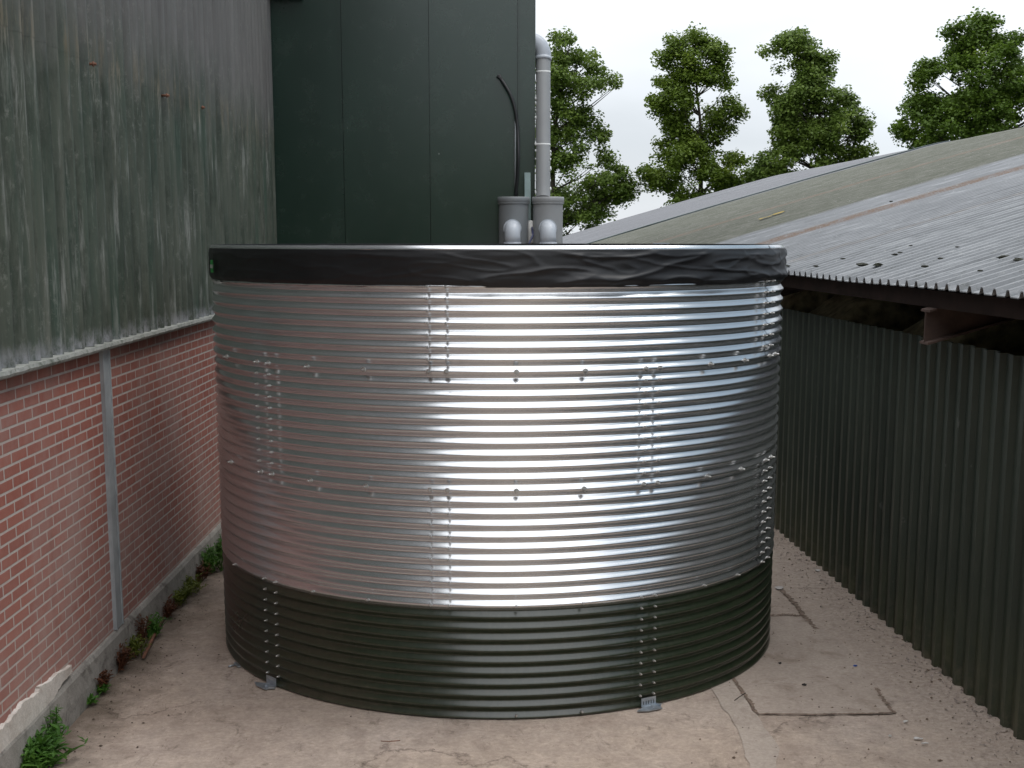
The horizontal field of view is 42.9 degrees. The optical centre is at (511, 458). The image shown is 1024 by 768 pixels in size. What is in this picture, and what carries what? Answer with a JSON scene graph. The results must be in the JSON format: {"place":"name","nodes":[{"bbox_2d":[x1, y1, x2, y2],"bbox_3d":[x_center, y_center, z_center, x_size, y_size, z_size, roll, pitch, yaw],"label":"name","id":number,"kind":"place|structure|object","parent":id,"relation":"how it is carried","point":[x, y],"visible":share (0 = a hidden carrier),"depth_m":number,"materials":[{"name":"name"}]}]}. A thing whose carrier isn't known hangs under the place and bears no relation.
{"place":"outdoors","nodes":[
{"label":"outdoors","id":0,"kind":"place"},
{"bbox_2d":[46,526,1023,767],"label":"concrete yard","id":1,"kind":"structure","parent":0,"point":[206,695],"depth_m":8.13,"materials":[{"name":"beige concrete"}]},
{"bbox_2d":[19,722,87,767],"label":"weed","id":2,"kind":"object","parent":1,"relation":"on","point":[41,750],"visible":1,"depth_m":7.43,"materials":[{"name":"green plant"}]},
{"bbox_2d":[41,707,68,741],"bbox_3d":[-2.728,1.593,7.753,0.164,0.257,0.278,-4,10,-21],"label":"weed","id":3,"kind":"object","parent":1,"relation":"on","point":[57,719],"visible":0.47,"depth_m":7.73,"materials":[{"name":"green plant"}]},
{"bbox_2d":[87,692,100,704],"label":"weed","id":4,"kind":"object","parent":1,"relation":"on","point":[91,698],"visible":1,"depth_m":8.49,"materials":[{"name":"green plant"}]},
{"bbox_2d":[96,683,110,692],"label":"weed","id":5,"kind":"object","parent":1,"relation":"on","point":[101,689],"visible":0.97,"depth_m":8.69,"materials":[{"name":"green plant"}]},
{"bbox_2d":[95,669,113,687],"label":"weed","id":6,"kind":"object","parent":1,"relation":"on","point":[104,678],"visible":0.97,"depth_m":8.73,"materials":[{"name":"red plant"}]},
{"bbox_2d":[115,639,135,672],"bbox_3d":[-2.729,1.385,9.174,0.163,0.195,0.260,0,10,-1],"label":"weed","id":7,"kind":"object","parent":1,"relation":"on","point":[122,658],"visible":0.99,"depth_m":9.15,"materials":[{"name":"red plant"}]},
{"bbox_2d":[125,631,151,659],"bbox_3d":[-2.709,1.355,9.447,0.197,0.165,0.312,0,10,-1],"label":"weed","id":8,"kind":"object","parent":1,"relation":"on","point":[134,645],"visible":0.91,"depth_m":9.44,"materials":[{"name":"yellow plant"}]},
{"bbox_2d":[56,566,223,767],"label":"soil crumbs","id":9,"kind":"object","parent":1,"relation":"on","point":[143,669],"visible":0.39,"depth_m":9.11,"materials":[{"name":"brown soil"}]},
{"bbox_2d":[134,614,151,646],"bbox_3d":[-2.747,1.270,9.709,0.123,0.241,0.247,0,10,-1],"label":"weed","id":10,"kind":"object","parent":1,"relation":"on","point":[142,628],"visible":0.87,"depth_m":9.68,"materials":[{"name":"red plant"}]},
{"bbox_2d":[142,616,164,658],"bbox_3d":[-2.721,1.343,9.904,0.024,0.024,1.045,-1,10,-7],"label":"rusty bar","id":11,"kind":"object","parent":1,"relation":"on","point":[147,648],"visible":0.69,"depth_m":9.65,"materials":[{"name":"brown metal"}]},
{"bbox_2d":[147,611,172,637],"bbox_3d":[-2.741,1.269,9.963,0.226,0.162,0.227,6,11,33],"label":"weed","id":12,"kind":"object","parent":1,"relation":"on","point":[155,625],"visible":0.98,"depth_m":9.93,"materials":[{"name":"green plant"}]},
{"bbox_2d":[163,593,180,617],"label":"weed","id":13,"kind":"object","parent":1,"relation":"on","point":[169,609],"visible":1,"depth_m":10.43,"materials":[{"name":"red plant"}]},
{"bbox_2d":[172,580,195,605],"bbox_3d":[-2.748,1.128,10.819,0.167,0.155,0.386,2,10,11],"label":"weed","id":14,"kind":"object","parent":1,"relation":"on","point":[183,594],"visible":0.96,"depth_m":10.81,"materials":[{"name":"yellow plant"}]},
{"bbox_2d":[182,573,205,594],"bbox_3d":[-2.722,1.074,11.124,0.257,0.160,0.340,-6,11,-30],"label":"weed","id":15,"kind":"object","parent":1,"relation":"on","point":[193,582],"visible":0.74,"depth_m":11.15,"materials":[{"name":"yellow plant"}]},
{"bbox_2d":[195,560,212,580],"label":"weed","id":16,"kind":"object","parent":1,"relation":"on","point":[200,569],"visible":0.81,"depth_m":11.57,"materials":[{"name":"red plant"}]},
{"bbox_2d":[201,542,223,572],"bbox_3d":[-2.634,0.902,11.896,0.408,0.243,0.459,0,10,-1],"label":"weed","id":17,"kind":"object","parent":1,"relation":"on","point":[212,559],"visible":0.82,"depth_m":11.88,"materials":[{"name":"green plant"}]},
{"bbox_2d":[216,534,222,556],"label":"weed","id":18,"kind":"object","parent":1,"relation":"on","point":[219,544],"visible":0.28,"depth_m":12.37,"materials":[{"name":"green plant"}]},
{"bbox_2d":[270,0,535,243],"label":"building","id":19,"kind":"structure","parent":1,"relation":"on","point":[394,121],"depth_m":15.62,"materials":[{"name":"green metal"}]},
{"bbox_2d":[514,125,515,189],"bbox_3d":[0.039,-3.667,15.698,0.022,1.024,0.016,0,10,-1],"label":"conduit","id":20,"kind":"object","parent":19,"relation":"attached to","point":[515,159],"visible":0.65,"depth_m":15.70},
{"bbox_2d":[208,243,787,718],"bbox_3d":[-0.096,-0.163,10.070,4.292,2.963,4.295,0,10,-1],"label":"water tank","id":21,"kind":"object","parent":1,"relation":"on","point":[496,481],"visible":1,"depth_m":8.21,"materials":[{"name":"silver metal"}]},
{"bbox_2d":[497,197,529,243],"bbox_3d":[0.020,-1.384,15.729,0.386,3.504,0.607,0,10,-1],"label":"filter canister","id":22,"kind":"object","parent":1,"relation":"on","point":[513,220],"visible":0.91,"depth_m":15.41,"materials":[{"name":"grey plastic"}]},
{"bbox_2d":[496,74,519,196],"bbox_3d":[-0.029,-3.857,15.578,0.344,1.456,0.103,7,12,36],"label":"cable","id":23,"kind":"object","parent":22,"relation":"attached to","point":[517,132],"visible":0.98,"depth_m":15.50,"materials":[{"name":"black rubber"}]},
{"bbox_2d":[528,220,532,243],"bbox_3d":[0.222,-2.725,15.628,0.072,0.278,0.072,0,10,-1],"label":"float bottle","id":24,"kind":"object","parent":22,"relation":"attached to","point":[530,223],"visible":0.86,"depth_m":15.59,"materials":[{"name":"white plastic"}]},
{"bbox_2d":[74,540,975,764],"bbox_3d":[0.095,1.373,9.864,5.600,0.011,9.001,0,10,-1],"label":"grit","id":25,"kind":"object","parent":1,"relation":"on","point":[637,734],"visible":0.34,"depth_m":8.45,"materials":[{"name":"grey gravel"}]},
{"bbox_2d":[524,173,530,220],"bbox_3d":[0.204,-1.563,15.922,0.109,3.792,0.015,0,10,-1],"label":"metal strip","id":26,"kind":"object","parent":1,"relation":"on","point":[527,184],"visible":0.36,"depth_m":15.63,"materials":[{"name":"metal"}]},
{"bbox_2d":[532,197,563,243],"bbox_3d":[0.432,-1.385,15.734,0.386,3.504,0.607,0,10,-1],"label":"filter canister","id":27,"kind":"object","parent":1,"relation":"on","point":[547,220],"visible":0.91,"depth_m":15.42,"materials":[{"name":"grey plastic"}]},
{"bbox_2d":[528,227,533,243],"bbox_3d":[0.226,-2.617,15.469,0.085,0.281,0.237,4,10,23],"label":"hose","id":28,"kind":"object","parent":27,"relation":"attached to","point":[531,238],"visible":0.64,"depth_m":15.43,"materials":[{"name":"grey plastic"}]},
{"bbox_2d":[535,33,551,196],"bbox_3d":[0.277,-4.112,15.595,0.402,1.963,0.526,0,10,-1],"label":"vent pipe","id":29,"kind":"object","parent":27,"relation":"on","point":[543,60],"visible":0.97,"depth_m":15.54,"materials":[{"name":"grey plastic"}]},
{"bbox_2d":[711,679,779,767],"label":"slab","id":30,"kind":"structure","parent":1,"relation":"on","point":[760,745],"depth_m":8.09,"materials":[{"name":"concrete"}]},
{"bbox_2d":[732,678,758,713],"bbox_3d":[1.550,1.565,8.711,0.050,0.001,0.778,-1,10,-4],"label":"slab joint","id":31,"kind":"object","parent":1,"relation":"on","point":[750,701],"visible":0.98,"depth_m":8.62,"materials":[{"name":"concrete"}]},
{"bbox_2d":[770,613,802,616],"bbox_3d":[2.199,1.261,10.518,0.316,0.001,0.106,0,10,-1],"label":"slab joint","id":32,"kind":"object","parent":1,"relation":"on","point":[786,614],"visible":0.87,"depth_m":10.53,"materials":[{"name":"concrete"}]},
{"bbox_2d":[780,590,818,628],"bbox_3d":[2.354,1.229,10.705,0.075,0.001,1.143,0,10,-1],"label":"slab joint","id":33,"kind":"object","parent":1,"relation":"on","point":[801,613],"visible":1,"depth_m":10.64,"materials":[{"name":"concrete"}]},
{"bbox_2d":[735,616,891,713],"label":"slab","id":34,"kind":"structure","parent":1,"relation":"on","point":[819,657],"depth_m":9.03,"materials":[{"name":"concrete"}]},
{"bbox_2d":[759,712,893,714],"bbox_3d":[2.010,1.630,8.328,0.880,0.001,0.053,0,10,-1],"label":"slab joint","id":35,"kind":"object","parent":1,"relation":"on","point":[828,713],"visible":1,"depth_m":8.33,"materials":[{"name":"concrete"}]},
{"bbox_2d":[700,538,1010,762],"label":"leaf litter","id":36,"kind":"object","parent":1,"relation":"on","point":[871,683],"visible":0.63,"depth_m":8.93,"materials":[{"name":"brown plant"}]},
{"bbox_2d":[875,688,896,712],"bbox_3d":[2.453,1.587,8.579,0.049,0.001,0.472,0,10,2],"label":"slab joint","id":37,"kind":"object","parent":1,"relation":"on","point":[889,707],"visible":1,"depth_m":8.55,"materials":[{"name":"concrete"}]},
{"bbox_2d":[773,528,1023,765],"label":"gravel","id":38,"kind":"structure","parent":1,"relation":"on","point":[939,672],"depth_m":9.48,"materials":[{"name":"grey gravel"}]},
{"bbox_2d":[535,0,1023,233],"label":"sky","id":39,"kind":"structure","parent":0,"point":[878,42],"materials":[{"name":"white"}]},
{"bbox_2d":[902,318,1023,355],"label":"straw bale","id":40,"kind":"object","parent":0,"point":[1007,337],"visible":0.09,"depth_m":9.63},
{"label":"ground","id":41,"kind":"structure","parent":0,"visible":0},
{"bbox_2d":[0,0,276,767],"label":"barn","id":42,"kind":"structure","parent":41,"relation":"on","point":[137,167],"depth_m":9.05,"materials":[{"name":"grey metal"}]},
{"bbox_2d":[535,26,641,235],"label":"alder tree","id":43,"kind":"object","parent":41,"relation":"on","point":[595,200],"visible":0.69,"depth_m":57.80,"materials":[{"name":"green plant"}]},
{"bbox_2d":[634,21,751,207],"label":"alder tree","id":44,"kind":"object","parent":41,"relation":"on","point":[688,69],"visible":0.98,"depth_m":57.76,"materials":[{"name":"green plant"}]},
{"bbox_2d":[563,127,1023,739],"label":"shed","id":45,"kind":"structure","parent":41,"relation":"on","point":[899,493],"depth_m":10.42,"materials":[{"name":"grey metal"}]},
{"bbox_2d":[780,290,837,312],"bbox_3d":[3.421,-1.386,14.544,1.316,1.278,1.330,0,10,-1],"label":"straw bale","id":46,"kind":"object","parent":45,"relation":"on","point":[807,301],"visible":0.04,"depth_m":13.84},
{"bbox_2d":[810,294,924,331],"bbox_3d":[3.505,-1.014,12.885,1.256,1.244,1.280,0,10,-1],"label":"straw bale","id":47,"kind":"object","parent":45,"relation":"on","point":[895,316],"visible":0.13,"depth_m":12.22},
{"bbox_2d":[738,25,879,183],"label":"alder tree","id":48,"kind":"object","parent":41,"relation":"on","point":[799,131],"visible":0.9,"depth_m":55.80,"materials":[{"name":"green plant"}]},
{"bbox_2d":[887,6,1023,149],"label":"alder tree","id":49,"kind":"object","parent":41,"relation":"on","point":[992,106],"visible":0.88,"depth_m":52.49,"materials":[{"name":"green plant"}]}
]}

